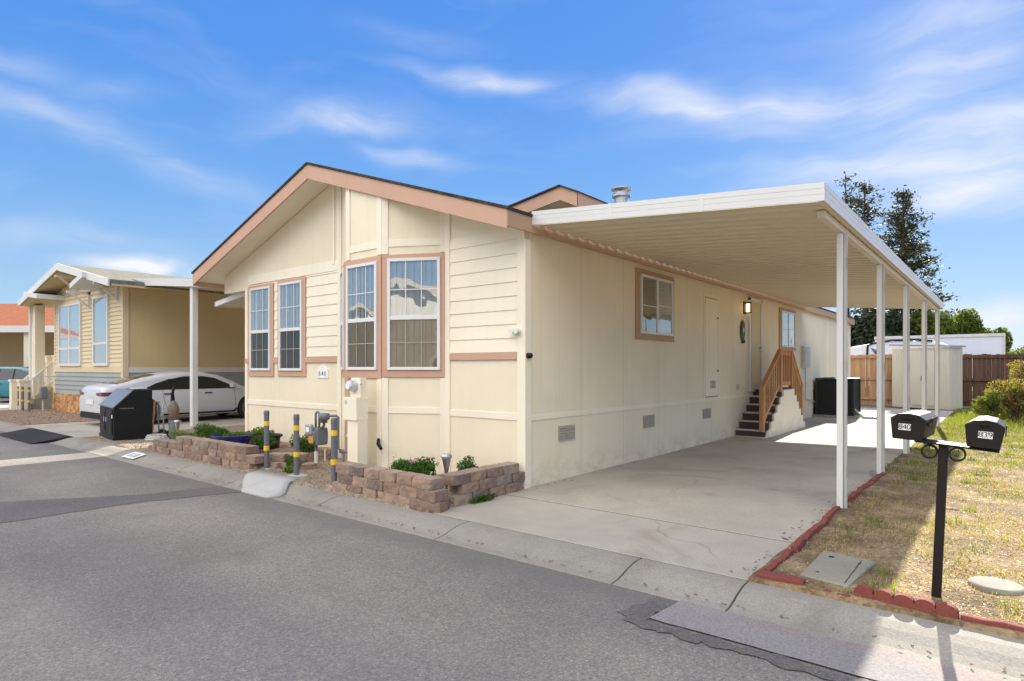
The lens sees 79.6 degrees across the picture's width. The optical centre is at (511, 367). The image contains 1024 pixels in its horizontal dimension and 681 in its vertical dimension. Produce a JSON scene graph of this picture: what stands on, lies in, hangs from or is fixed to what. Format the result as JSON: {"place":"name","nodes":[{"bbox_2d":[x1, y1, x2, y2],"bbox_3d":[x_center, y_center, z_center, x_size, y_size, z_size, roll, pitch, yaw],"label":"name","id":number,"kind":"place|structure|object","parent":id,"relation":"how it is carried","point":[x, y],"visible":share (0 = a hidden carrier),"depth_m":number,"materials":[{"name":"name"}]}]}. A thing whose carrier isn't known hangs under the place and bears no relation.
{"place":"outdoors","nodes":[
{"label":"outdoors","id":0,"kind":"place"},
{"bbox_2d":[0,398,52,409],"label":"driveway","id":1,"kind":"structure","parent":0,"point":[4,403],"depth_m":25.13,"materials":[{"name":"concrete"}]},
{"bbox_2d":[0,366,28,397],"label":"teal hatchback","id":2,"kind":"object","parent":1,"relation":"on","point":[7,373],"visible":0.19,"depth_m":26.27,"materials":[{"name":"paint"}]},
{"bbox_2d":[0,408,99,425],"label":"bark bed","id":3,"kind":"object","parent":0,"point":[36,412],"visible":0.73,"depth_m":18.36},
{"bbox_2d":[21,386,23,410],"bbox_3d":[-17.079,1.075,21.430,0.086,0.850,0.084,0,0,39],"label":"bollard","id":4,"kind":"object","parent":3,"relation":"on","point":[22,398],"visible":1,"depth_m":21.40,"materials":[{"name":"metal"}]},
{"bbox_2d":[27,387,30,411],"bbox_3d":[-16.457,1.075,20.928,0.086,0.850,0.084,0,0,39],"label":"bollard","id":5,"kind":"object","parent":3,"relation":"on","point":[29,398],"visible":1,"depth_m":20.91,"materials":[{"name":"metal"}]},
{"bbox_2d":[39,376,55,410],"bbox_3d":[-16.119,0.888,21.330,0.220,1.224,0.450,0,0,39],"label":"gas meter","id":6,"kind":"object","parent":3,"relation":"on","point":[43,392],"visible":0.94,"depth_m":21.19,"materials":[{"name":"grey metal"}]},
{"bbox_2d":[8,263,244,416],"bbox_3d":[-10.613,-0.910,25.541,10.400,4.860,14.580,0,0,39],"label":"manufactured home","id":7,"kind":"object","parent":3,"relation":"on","point":[110,324],"visible":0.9,"depth_m":19.63,"materials":[{"name":"beige wood"}]},
{"bbox_2d":[58,302,81,365],"bbox_3d":[-14.918,-1.110,20.724,2.250,2.100,0.085,0,0,39],"label":"window","id":8,"kind":"structure","parent":7,"relation":"in","point":[69,315],"depth_m":20.64,"materials":[{"name":"clear glass"}]},
{"bbox_2d":[92,294,109,365],"bbox_3d":[-12.642,-1.140,18.887,1.300,2.160,0.085,0,0,39],"label":"window","id":9,"kind":"structure","parent":7,"relation":"in","point":[100,304],"depth_m":18.84,"materials":[{"name":"clear glass"}]},
{"bbox_2d":[22,413,244,436],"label":"driveway","id":10,"kind":"structure","parent":0,"point":[83,429],"depth_m":16.26,"materials":[{"name":"concrete"}]},
{"bbox_2d":[80,371,244,420],"bbox_3d":[-9.401,0.798,17.729,2.159,1.403,4.816,0,0,39],"label":"white sedan","id":11,"kind":"object","parent":10,"relation":"on","point":[219,395],"visible":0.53,"depth_m":16.77,"materials":[{"name":"paint"}]},
{"bbox_2d":[132,278,223,426],"bbox_3d":[-4.812,-0.554,21.232,5.840,4.148,13.000,0,0,39],"label":"carport","id":12,"kind":"object","parent":10,"relation":"on","point":[183,283],"visible":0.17,"depth_m":15.76,"materials":[{"name":"white metal"}]},
{"bbox_2d":[77,425,244,451],"bbox_3d":[-5.530,1.548,15.001,3.650,0.145,7.600,0,0,39],"label":"gravel bed","id":13,"kind":"object","parent":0,"point":[238,428],"visible":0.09,"depth_m":12.56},
{"bbox_2d":[99,388,151,440],"bbox_3d":[-8.389,0.979,13.321,0.760,1.043,1.470,0,0,-43],"label":"trash enclosure","id":14,"kind":"object","parent":13,"relation":"on","point":[125,414],"visible":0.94,"depth_m":12.85,"materials":[{"name":"black plastic"}]},
{"bbox_2d":[100,407,105,432],"bbox_3d":[-8.888,1.130,13.327,0.040,0.520,0.620,0,0,-43],"label":"door","id":15,"kind":"structure","parent":14,"relation":"in","point":[102,410],"depth_m":13.29,"materials":[{"name":"black plastic"}]},
{"bbox_2d":[105,409,112,434],"bbox_3d":[-8.430,1.130,12.838,0.040,0.520,0.620,0,0,-43],"label":"door","id":16,"kind":"structure","parent":14,"relation":"in","point":[109,421],"depth_m":12.75,"materials":[{"name":"black plastic"}]},
{"bbox_2d":[152,400,155,433],"bbox_3d":[-7.724,1.101,13.183,0.120,0.800,0.095,0,0,39],"label":"plank","id":17,"kind":"object","parent":13,"relation":"on","point":[153,408],"visible":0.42,"depth_m":13.15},
{"bbox_2d":[144,434,168,440],"bbox_3d":[-7.361,1.435,12.726,0.556,0.101,0.430,0,0,39],"label":"garden hose reel","id":18,"kind":"object","parent":13,"relation":"on","point":[150,437],"visible":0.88,"depth_m":12.57,"materials":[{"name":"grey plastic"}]},
{"bbox_2d":[156,401,168,436],"bbox_3d":[-7.484,1.100,13.076,0.502,0.796,0.350,0,0,39],"label":"hand truck","id":19,"kind":"object","parent":13,"relation":"on","point":[161,430],"visible":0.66,"depth_m":13.11,"materials":[{"name":"metal"}]},
{"bbox_2d":[0,409,338,488],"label":"pebbles","id":20,"kind":"object","parent":13,"relation":"on","point":[280,472],"visible":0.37,"depth_m":12.38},
{"bbox_2d":[167,386,179,438],"bbox_3d":[-7.148,0.943,12.965,0.250,1.114,0.234,0,0,39],"label":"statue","id":21,"kind":"object","parent":13,"relation":"on","point":[173,410],"visible":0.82,"depth_m":12.89,"materials":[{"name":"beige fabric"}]},
{"bbox_2d":[146,452,239,471],"bbox_3d":[-5.171,1.555,10.072,3.600,0.130,0.380,0,0,39],"label":"gravel bed","id":22,"kind":"object","parent":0,"point":[210,464],"visible":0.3,"depth_m":9.69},
{"bbox_2d":[148,435,317,469],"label":"planter wall","id":23,"kind":"structure","parent":22,"relation":"on","point":[240,456],"depth_m":9.48,"materials":[{"name":"stone"}]},
{"bbox_2d":[239,458,523,512],"bbox_3d":[-1.878,1.538,8.230,3.940,0.165,1.650,0,0,39],"label":"gravel bed","id":24,"kind":"object","parent":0,"point":[330,489],"visible":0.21,"depth_m":7.69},
{"bbox_2d":[283,455,306,467],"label":"plant","id":25,"kind":"object","parent":24,"relation":"on","point":[289,460],"visible":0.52,"depth_m":8.91,"materials":[{"name":"green plant"}]},
{"bbox_2d":[288,473,307,476],"bbox_3d":[-2.910,1.478,8.342,0.250,0.045,0.233,0,0,39],"label":"footing","id":26,"kind":"object","parent":24,"relation":"on","point":[301,475],"visible":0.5,"depth_m":8.30,"materials":[{"name":"concrete"}]},
{"bbox_2d":[293,414,299,474],"bbox_3d":[-2.933,1.075,8.355,0.080,0.890,0.080,0,0,39],"label":"bollard","id":27,"kind":"object","parent":26,"relation":"on","point":[296,417],"visible":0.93,"depth_m":8.32,"materials":[{"name":"metal"}]},
{"bbox_2d":[305,411,347,463],"bbox_3d":[-2.705,1.079,8.979,0.663,0.881,0.285,0,0,32],"label":"gas meter","id":28,"kind":"object","parent":24,"relation":"on","point":[317,436],"visible":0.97,"depth_m":8.98,"materials":[{"name":"metal"}]},
{"bbox_2d":[343,378,382,463],"bbox_3d":[-2.102,0.820,8.575,0.639,1.360,0.291,0,0,19],"label":"electric meter pedestal","id":29,"kind":"object","parent":24,"relation":"on","point":[355,409],"visible":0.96,"depth_m":8.52,"materials":[{"name":"beige paint"}]},
{"bbox_2d":[389,454,439,475],"bbox_3d":[-1.261,1.289,7.608,0.903,0.430,0.456,0,0,39],"label":"flowering shrub","id":30,"kind":"object","parent":24,"relation":"on","point":[426,466],"visible":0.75,"depth_m":7.48,"materials":[{"name":"green plant"}]},
{"bbox_2d":[332,461,525,512],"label":"planter wall","id":31,"kind":"structure","parent":24,"relation":"on","point":[418,492],"depth_m":6.88,"materials":[{"name":"stone"}]},
{"bbox_2d":[441,453,451,488],"bbox_3d":[-0.743,1.220,6.961,0.132,0.500,0.132,0,0,39],"label":"path light","id":32,"kind":"object","parent":24,"relation":"on","point":[446,458],"visible":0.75,"depth_m":6.93,"materials":[{"name":"metal"}]},
{"bbox_2d":[456,455,478,469],"bbox_3d":[-0.512,1.273,7.370,0.273,0.457,0.300,0,0,39],"label":"round shrub","id":33,"kind":"object","parent":24,"relation":"on","point":[468,463],"visible":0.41,"depth_m":7.32,"materials":[{"name":"green plant"}]},
{"bbox_2d":[0,431,876,680],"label":"road","id":34,"kind":"structure","parent":0,"point":[237,586],"depth_m":4.13,"materials":[{"name":"asphalt"}]},
{"bbox_2d":[0,428,72,443],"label":"mat","id":35,"kind":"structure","parent":34,"relation":"on","point":[31,435],"depth_m":13.66,"materials":[{"name":"black rubber"}]},
{"bbox_2d":[0,486,240,522],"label":"asphalt patch","id":36,"kind":"object","parent":34,"relation":"on","point":[18,510],"visible":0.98,"depth_m":7.19,"materials":[{"name":"asphalt"}]},
{"bbox_2d":[241,470,297,498],"bbox_3d":[-3.238,1.520,8.049,1.450,0.130,0.663,0,0,39],"label":"curb apron","id":37,"kind":"object","parent":34,"relation":"on","point":[265,485],"visible":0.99,"depth_m":7.93,"materials":[{"name":"concrete"}]},
{"bbox_2d":[0,421,1023,680],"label":"curb","id":38,"kind":"structure","parent":34,"relation":"on","point":[962,649],"depth_m":4.39,"materials":[{"name":"concrete"}]},
{"bbox_2d":[122,452,145,458],"bbox_3d":[-6.534,1.513,10.613,0.480,0.065,0.215,0,0,39],"label":"curb number","id":39,"kind":"object","parent":38,"relation":"attached to","point":[133,455],"visible":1,"depth_m":10.58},
{"bbox_2d":[103,438,1023,675],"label":"fallen leaves","id":40,"kind":"object","parent":38,"relation":"on","point":[1004,668],"visible":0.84,"depth_m":5.35,"materials":[{"name":"brown plant"}]},
{"bbox_2d":[618,597,871,680],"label":"asphalt patch","id":41,"kind":"object","parent":34,"relation":"on","point":[639,615],"visible":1,"depth_m":3.55,"materials":[{"name":"asphalt"}]},
{"bbox_2d":[650,600,1003,680],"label":"street concrete","id":42,"kind":"object","parent":34,"relation":"on","point":[861,660],"visible":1,"depth_m":3.44,"materials":[{"name":"concrete"}]},
{"bbox_2d":[0,0,1023,353],"label":"sky","id":43,"kind":"structure","parent":0,"point":[139,136],"materials":[{"name":"blue"}]},
{"bbox_2d":[434,407,952,579],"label":"driveway","id":44,"kind":"structure","parent":0,"point":[774,488],"depth_m":6.98,"materials":[{"name":"concrete"}]},
{"bbox_2d":[468,493,497,503],"bbox_3d":[-0.325,1.468,6.891,0.123,0.104,0.489,0,0,39],"label":"weed","id":45,"kind":"object","parent":44,"relation":"on","point":[482,498],"visible":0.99,"depth_m":6.87,"materials":[{"name":"green plant"}]},
{"bbox_2d":[433,513,747,580],"bbox_3d":[0.387,1.506,5.368,3.300,0.001,0.028,0,0,39],"label":"expansion joint","id":46,"kind":"object","parent":44,"relation":"on","point":[601,549],"visible":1,"depth_m":5.04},
{"bbox_2d":[532,182,943,507],"bbox_3d":[5.628,-0.200,11.603,3.274,3.440,13.098,0,0,39],"label":"carport","id":47,"kind":"object","parent":44,"relation":"on","point":[829,247],"visible":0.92,"depth_m":7.87,"materials":[{"name":"white metal"}]},
{"bbox_2d":[735,349,804,437],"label":"entry steps","id":48,"kind":"structure","parent":44,"relation":"on","point":[771,411],"depth_m":13.90,"materials":[{"name":"brown paint"}]},
{"bbox_2d":[812,377,876,418],"bbox_3d":[10.273,0.903,18.695,1.824,1.214,1.200,0,0,39],"label":"air conditioner","id":49,"kind":"object","parent":44,"relation":"on","point":[825,396],"visible":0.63,"depth_m":18.60,"materials":[{"name":"metal"}]},
{"bbox_2d":[748,407,1023,639],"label":"dirt strip","id":50,"kind":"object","parent":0,"point":[816,590],"visible":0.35,"depth_m":5.17,"materials":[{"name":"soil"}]},
{"bbox_2d":[764,558,782,571],"bbox_3d":[1.943,1.488,4.562,0.050,0.085,0.300,0,0,40],"label":"garden edging","id":51,"kind":"object","parent":50,"relation":"on","point":[773,564],"visible":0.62,"depth_m":4.54,"materials":[{"name":"brick"}]},
{"bbox_2d":[756,570,805,585],"bbox_3d":[1.869,1.484,4.274,0.310,0.091,0.100,0,0,39],"label":"garden edging","id":52,"kind":"object","parent":50,"relation":"on","point":[785,578],"visible":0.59,"depth_m":4.24,"materials":[{"name":"red concrete"}]},
{"bbox_2d":[779,548,793,561],"bbox_3d":[2.144,1.486,4.804,0.050,0.087,0.300,0,0,36],"label":"garden edging","id":53,"kind":"object","parent":50,"relation":"on","point":[787,553],"visible":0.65,"depth_m":4.79,"materials":[{"name":"brick"}]},
{"bbox_2d":[791,538,804,552],"bbox_3d":[2.350,1.476,5.043,0.050,0.108,0.300,0,0,37],"label":"garden edging","id":54,"kind":"object","parent":50,"relation":"on","point":[798,545],"visible":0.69,"depth_m":5.00,"materials":[{"name":"brick"}]},
{"bbox_2d":[801,532,812,543],"bbox_3d":[2.537,1.485,5.297,0.050,0.090,0.300,0,0,37],"label":"garden edging","id":55,"kind":"object","parent":50,"relation":"on","point":[807,535],"visible":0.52,"depth_m":5.29,"materials":[{"name":"brick"}]},
{"bbox_2d":[808,523,821,534],"bbox_3d":[2.735,1.478,5.542,0.050,0.105,0.300,0,0,40],"label":"garden edging","id":56,"kind":"object","parent":50,"relation":"on","point":[815,528],"visible":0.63,"depth_m":5.51,"materials":[{"name":"brick"}]},
{"bbox_2d":[800,551,874,587],"bbox_3d":[2.400,1.505,4.507,0.374,0.090,0.785,0,0,39],"label":"utility lid","id":57,"kind":"object","parent":50,"relation":"on","point":[836,568],"visible":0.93,"depth_m":4.47,"materials":[{"name":"concrete"}]},
{"bbox_2d":[780,443,1023,623],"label":"wood chips","id":58,"kind":"object","parent":50,"relation":"on","point":[920,544],"visible":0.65,"depth_m":4.91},
{"bbox_2d":[854,584,958,619],"bbox_3d":[2.436,1.468,3.814,0.552,0.125,0.050,0,0,44],"label":"garden edging","id":59,"kind":"object","parent":50,"relation":"on","point":[928,605],"visible":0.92,"depth_m":3.78,"materials":[{"name":"red concrete"}]},
{"bbox_2d":[889,344,965,409],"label":"storage shed","id":60,"kind":"structure","parent":50,"relation":"on","point":[951,377],"depth_m":22.52,"materials":[{"name":"plastic"}]},
{"bbox_2d":[911,351,934,405],"bbox_3d":[15.257,0.390,22.848,0.037,2.020,0.900,0,0,-21],"label":"door","id":61,"kind":"structure","parent":60,"relation":"in","point":[916,356],"depth_m":22.91,"materials":[{"name":"plastic"}]},
{"bbox_2d":[914,439,999,597],"bbox_3d":[2.889,1.038,3.990,0.439,1.127,0.256,0,0,39],"label":"mailbox post","id":62,"kind":"object","parent":50,"relation":"on","point":[943,451],"visible":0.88,"depth_m":3.95,"materials":[{"name":"metal"}]},
{"bbox_2d":[891,410,937,440],"bbox_3d":[2.743,0.384,4.174,0.201,0.178,0.499,0,0,43],"label":"mailbox","id":63,"kind":"object","parent":62,"relation":"on","point":[917,425],"visible":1,"depth_m":4.02,"materials":[{"name":"metal"}]},
{"bbox_2d":[891,413,925,440],"bbox_3d":[2.583,0.384,4.006,0.199,0.178,0.036,0,0,43],"label":"door","id":64,"kind":"structure","parent":63,"relation":"in","point":[908,426],"depth_m":4.00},
{"bbox_2d":[965,416,1006,449],"bbox_3d":[3.041,0.408,3.934,0.206,0.179,0.500,0,0,39],"label":"mailbox","id":65,"kind":"object","parent":62,"relation":"on","point":[987,432],"visible":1,"depth_m":3.76,"materials":[{"name":"metal"}]},
{"bbox_2d":[965,420,1005,449],"bbox_3d":[2.893,0.408,3.757,0.199,0.179,0.038,0,0,39],"label":"door","id":66,"kind":"structure","parent":65,"relation":"in","point":[987,434],"depth_m":3.75,"materials":[{"name":"metal"}]},
{"bbox_2d":[971,388,1010,419],"bbox_3d":[13.025,1.036,16.712,0.884,0.989,0.861,0,0,39],"label":"bush","id":67,"kind":"object","parent":50,"relation":"on","point":[982,406],"visible":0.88,"depth_m":16.61,"materials":[{"name":"green plant"}]},
{"bbox_2d":[960,613,1023,631],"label":"garden edging","id":68,"kind":"object","parent":50,"relation":"on","point":[992,622],"visible":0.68,"depth_m":3.50,"materials":[{"name":"red concrete"}]},
{"bbox_2d":[967,576,1023,594],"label":"valve cover","id":69,"kind":"object","parent":50,"relation":"on","point":[994,585],"visible":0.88,"depth_m":4.10,"materials":[{"name":"concrete"}]},
{"bbox_2d":[984,366,1023,420],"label":"bush","id":70,"kind":"object","parent":50,"relation":"on","point":[1015,395],"visible":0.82,"depth_m":16.76,"materials":[{"name":"green plant"}]},
{"bbox_2d":[1006,348,1023,387],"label":"bush","id":71,"kind":"object","parent":50,"relation":"on","point":[1015,370],"visible":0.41,"depth_m":18.52,"materials":[{"name":"yellow plant"}]},
{"bbox_2d":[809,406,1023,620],"bbox_3d":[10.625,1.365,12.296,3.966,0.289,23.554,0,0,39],"label":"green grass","id":72,"kind":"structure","parent":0,"point":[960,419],"depth_m":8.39,"materials":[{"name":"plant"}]},
{"bbox_2d":[861,381,1009,410],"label":"yard soil","id":73,"kind":"structure","parent":0,"point":[875,406],"depth_m":24.94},
{"bbox_2d":[0,304,53,366],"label":"manufactured home","id":74,"kind":"object","parent":73,"relation":"on","point":[14,334],"visible":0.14,"depth_m":31.20,"materials":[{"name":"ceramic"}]},
{"bbox_2d":[201,437,337,468],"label":"planter soil","id":75,"kind":"structure","parent":73,"relation":"on","point":[285,446],"depth_m":9.85,"materials":[{"name":"brown soil"}]},
{"bbox_2d":[168,430,202,438],"bbox_3d":[-5.992,1.317,11.281,0.703,0.373,0.619,0,0,-4],"label":"plant","id":76,"kind":"object","parent":75,"relation":"on","point":[174,433],"visible":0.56,"depth_m":11.22,"materials":[{"name":"green plant"}]},
{"bbox_2d":[193,423,231,438],"bbox_3d":[-5.341,1.243,10.990,1.163,0.521,0.472,0,0,39],"label":"grassy shrub","id":77,"kind":"object","parent":75,"relation":"on","point":[207,430],"visible":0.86,"depth_m":10.91,"materials":[{"name":"green plant"}]},
{"bbox_2d":[210,431,253,443],"bbox_3d":[-4.811,1.201,10.630,0.760,0.238,0.760,0,0,39],"label":"flower pot","id":78,"kind":"object","parent":75,"relation":"on","point":[239,437],"visible":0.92,"depth_m":10.41,"materials":[{"name":"blue ceramic"}]},
{"bbox_2d":[244,427,274,435],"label":"plant","id":79,"kind":"object","parent":75,"relation":"on","point":[256,430],"visible":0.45,"depth_m":10.66,"materials":[{"name":"green plant"}]},
{"bbox_2d":[252,434,277,452],"bbox_3d":[-3.877,1.268,9.652,0.458,0.468,0.323,0,0,16],"label":"plant","id":80,"kind":"object","parent":75,"relation":"on","point":[259,439],"visible":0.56,"depth_m":9.58,"materials":[{"name":"green plant"}]},
{"bbox_2d":[248,433,282,449],"bbox_3d":[-4.079,1.248,10.167,0.540,0.285,0.540,0,0,39],"label":"tub planter","id":81,"kind":"object","parent":75,"relation":"on","point":[277,436],"visible":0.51,"depth_m":10.10,"materials":[{"name":"black plastic"}]},
{"bbox_2d":[289,434,314,452],"bbox_3d":[-3.314,1.249,9.804,0.528,0.506,0.413,0,0,39],"label":"round shrub","id":82,"kind":"object","parent":75,"relation":"on","point":[304,445],"visible":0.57,"depth_m":9.71,"materials":[{"name":"green plant"}]},
{"bbox_2d":[191,162,854,488],"bbox_3d":[3.371,-0.900,17.886,8.200,5.000,21.010,0,0,39],"label":"manufactured home","id":83,"kind":"object","parent":73,"relation":"on","point":[458,328],"visible":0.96,"depth_m":9.05,"materials":[{"name":"paint"}]},
{"bbox_2d":[214,293,244,308],"bbox_3d":[-3.570,-1.445,15.217,1.630,0.290,6.800,0,0,39],"label":"metal awning","id":84,"kind":"object","parent":83,"relation":"attached to","point":[236,301],"visible":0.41,"depth_m":12.94,"materials":[{"name":"white metal"}]},
{"bbox_2d":[248,283,273,376],"bbox_3d":[-4.722,-0.700,11.528,0.890,1.720,0.050,0,0,39],"label":"window","id":85,"kind":"structure","parent":83,"relation":"in","point":[260,342],"depth_m":11.50,"materials":[{"name":"paint"}]},
{"bbox_2d":[278,277,305,376],"bbox_3d":[-3.913,-0.710,10.875,0.890,1.720,0.050,0,0,39],"label":"window","id":86,"kind":"structure","parent":83,"relation":"in","point":[291,341],"depth_m":10.85,"materials":[{"name":"glass"}]},
{"bbox_2d":[317,364,327,377],"bbox_3d":[-3.175,0.055,10.300,0.300,0.230,0.017,0,0,39],"label":"house number plaque","id":87,"kind":"object","parent":83,"relation":"attached to","point":[322,370],"visible":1,"depth_m":10.29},
{"bbox_2d":[340,262,344,376],"bbox_3d":[-2.627,-0.725,9.575,0.364,1.730,0.716,0,0,-45],"label":"window trim","id":88,"kind":"structure","parent":83,"relation":"in","point":[342,274],"depth_m":9.27,"materials":[{"name":"paint"}]},
{"bbox_2d":[345,255,381,377],"bbox_3d":[-2.173,-0.720,8.918,0.835,1.740,0.050,0,0,39],"label":"window","id":89,"kind":"structure","parent":83,"relation":"in","point":[363,335],"depth_m":8.89,"materials":[{"name":"paint"}]},
{"bbox_2d":[382,253,444,376],"bbox_3d":[-1.374,-0.730,8.566,0.860,1.720,0.388,0,0,35],"label":"window","id":90,"kind":"structure","parent":83,"relation":"in","point":[413,340],"depth_m":8.55,"materials":[{"name":"paint"}]},
{"bbox_2d":[635,268,673,341],"bbox_3d":[2.448,-1.035,10.413,0.050,1.150,1.440,0,0,39],"label":"window","id":91,"kind":"structure","parent":83,"relation":"in","point":[654,292],"depth_m":10.37,"materials":[{"name":"beige paint"}]},
{"bbox_2d":[740,320,744,342],"bbox_3d":[5.204,-0.812,13.817,0.040,0.525,0.280,0,0,39],"label":"wall ornament","id":92,"kind":"object","parent":83,"relation":"attached to","point":[742,330],"depth_m":13.78,"materials":[{"name":"green ceramic"}]},
{"bbox_2d":[751,301,761,389],"bbox_3d":[5.757,-0.522,14.488,0.082,2.075,0.780,0,0,39],"label":"door","id":93,"kind":"structure","parent":83,"relation":"in","point":[755,315],"depth_m":14.50,"materials":[{"name":"paint"}]},
{"bbox_2d":[779,307,795,350],"bbox_3d":[7.494,-1.035,16.665,0.050,1.110,1.590,0,0,39],"label":"window","id":94,"kind":"structure","parent":83,"relation":"in","point":[787,318],"depth_m":16.59,"materials":[{"name":"glass"}]},
{"bbox_2d":[834,171,862,316],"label":"conifer tree","id":95,"kind":"object","parent":73,"relation":"on","point":[847,201],"visible":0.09,"depth_m":45.40,"materials":[{"name":"green plant"}]},
{"bbox_2d":[850,311,888,346],"bbox_3d":[22.858,-0.979,41.150,4.761,5.358,4.062,0,0,39],"label":"dark tree","id":96,"kind":"object","parent":73,"relation":"on","point":[860,328],"visible":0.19,"depth_m":39.60,"materials":[{"name":"green plant"}]},
{"bbox_2d":[850,354,891,404],"bbox_3d":[15.096,0.465,24.993,2.900,2.070,0.180,0,0,39],"label":"wooden fence","id":97,"kind":"object","parent":73,"relation":"on","point":[863,368],"visible":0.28,"depth_m":25.24,"materials":[{"name":"wood"}]},
{"bbox_2d":[848,179,899,324],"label":"conifer tree","id":98,"kind":"object","parent":73,"relation":"on","point":[865,208],"visible":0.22,"depth_m":43.70,"materials":[{"name":"green plant"}]},
{"bbox_2d":[864,308,920,343],"bbox_3d":[24.665,-1.072,39.946,3.982,5.544,3.281,0,0,39],"label":"dark tree","id":99,"kind":"object","parent":73,"relation":"on","point":[895,325],"visible":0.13,"depth_m":39.27,"materials":[{"name":"green plant"}]},
{"bbox_2d":[850,339,947,354],"bbox_3d":[18.256,0.092,29.147,4.399,2.815,2.505,0,0,39],"label":"travel trailer","id":100,"kind":"object","parent":73,"relation":"on","point":[868,349],"visible":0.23,"depth_m":28.39,"materials":[{"name":"white plastic"}]},
{"bbox_2d":[865,185,958,318],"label":"conifer tree","id":101,"kind":"object","parent":73,"relation":"on","point":[904,253],"visible":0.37,"depth_m":41.46,"materials":[{"name":"green plant"}]},
{"bbox_2d":[910,309,957,334],"bbox_3d":[27.030,-1.060,39.470,3.600,5.520,2.968,0,0,39],"label":"leafy tree","id":102,"kind":"object","parent":73,"relation":"on","point":[947,325],"visible":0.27,"depth_m":38.68,"materials":[{"name":"green plant"}]},
{"bbox_2d":[874,333,1004,386],"bbox_3d":[21.372,-0.050,30.780,5.240,3.100,2.450,0,0,39],"label":"box trailer","id":103,"kind":"object","parent":73,"relation":"on","point":[987,343],"visible":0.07,"depth_m":28.93,"materials":[{"name":"metal"}]},
{"bbox_2d":[951,308,986,333],"bbox_3d":[28.488,-1.050,38.801,3.218,5.500,2.955,0,0,39],"label":"leafy tree","id":104,"kind":"object","parent":73,"relation":"on","point":[972,324],"visible":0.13,"depth_m":38.41,"materials":[{"name":"green plant"}]},
{"bbox_2d":[963,353,1023,406],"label":"wooden fence","id":105,"kind":"object","parent":73,"relation":"on","point":[981,364],"visible":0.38,"depth_m":23.26,"materials":[{"name":"wood"}]},
{"bbox_2d":[977,326,1013,353],"bbox_3d":[29.926,-0.472,38.446,2.275,4.344,2.556,0,0,9],"label":"leafy tree","id":106,"kind":"object","parent":73,"relation":"on","point":[1008,340],"visible":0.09,"depth_m":37.73,"materials":[{"name":"green plant"}]},
{"bbox_2d":[1006,345,1023,377],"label":"distant tree","id":107,"kind":"object","parent":73,"relation":"on","point":[1021,351],"visible":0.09,"depth_m":55.45,"materials":[{"name":"green plant"}]},
{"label":"footing","id":108,"kind":"structure","parent":0,"visible":0},
{"bbox_2d":[264,410,269,467],"bbox_3d":[-3.571,1.070,8.934,0.080,0.900,0.080,0,0,39],"label":"bollard","id":109,"kind":"object","parent":108,"relation":"on","point":[266,437],"visible":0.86,"depth_m":8.90,"materials":[{"name":"metal"}]},
{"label":"footing","id":110,"kind":"structure","parent":0,"visible":0},
{"bbox_2d":[331,418,336,485],"bbox_3d":[-2.207,1.070,7.615,0.080,0.900,0.080,0,0,39],"label":"bollard","id":111,"kind":"object","parent":110,"relation":"on","point":[333,446],"visible":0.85,"depth_m":7.58,"materials":[{"name":"metal"}]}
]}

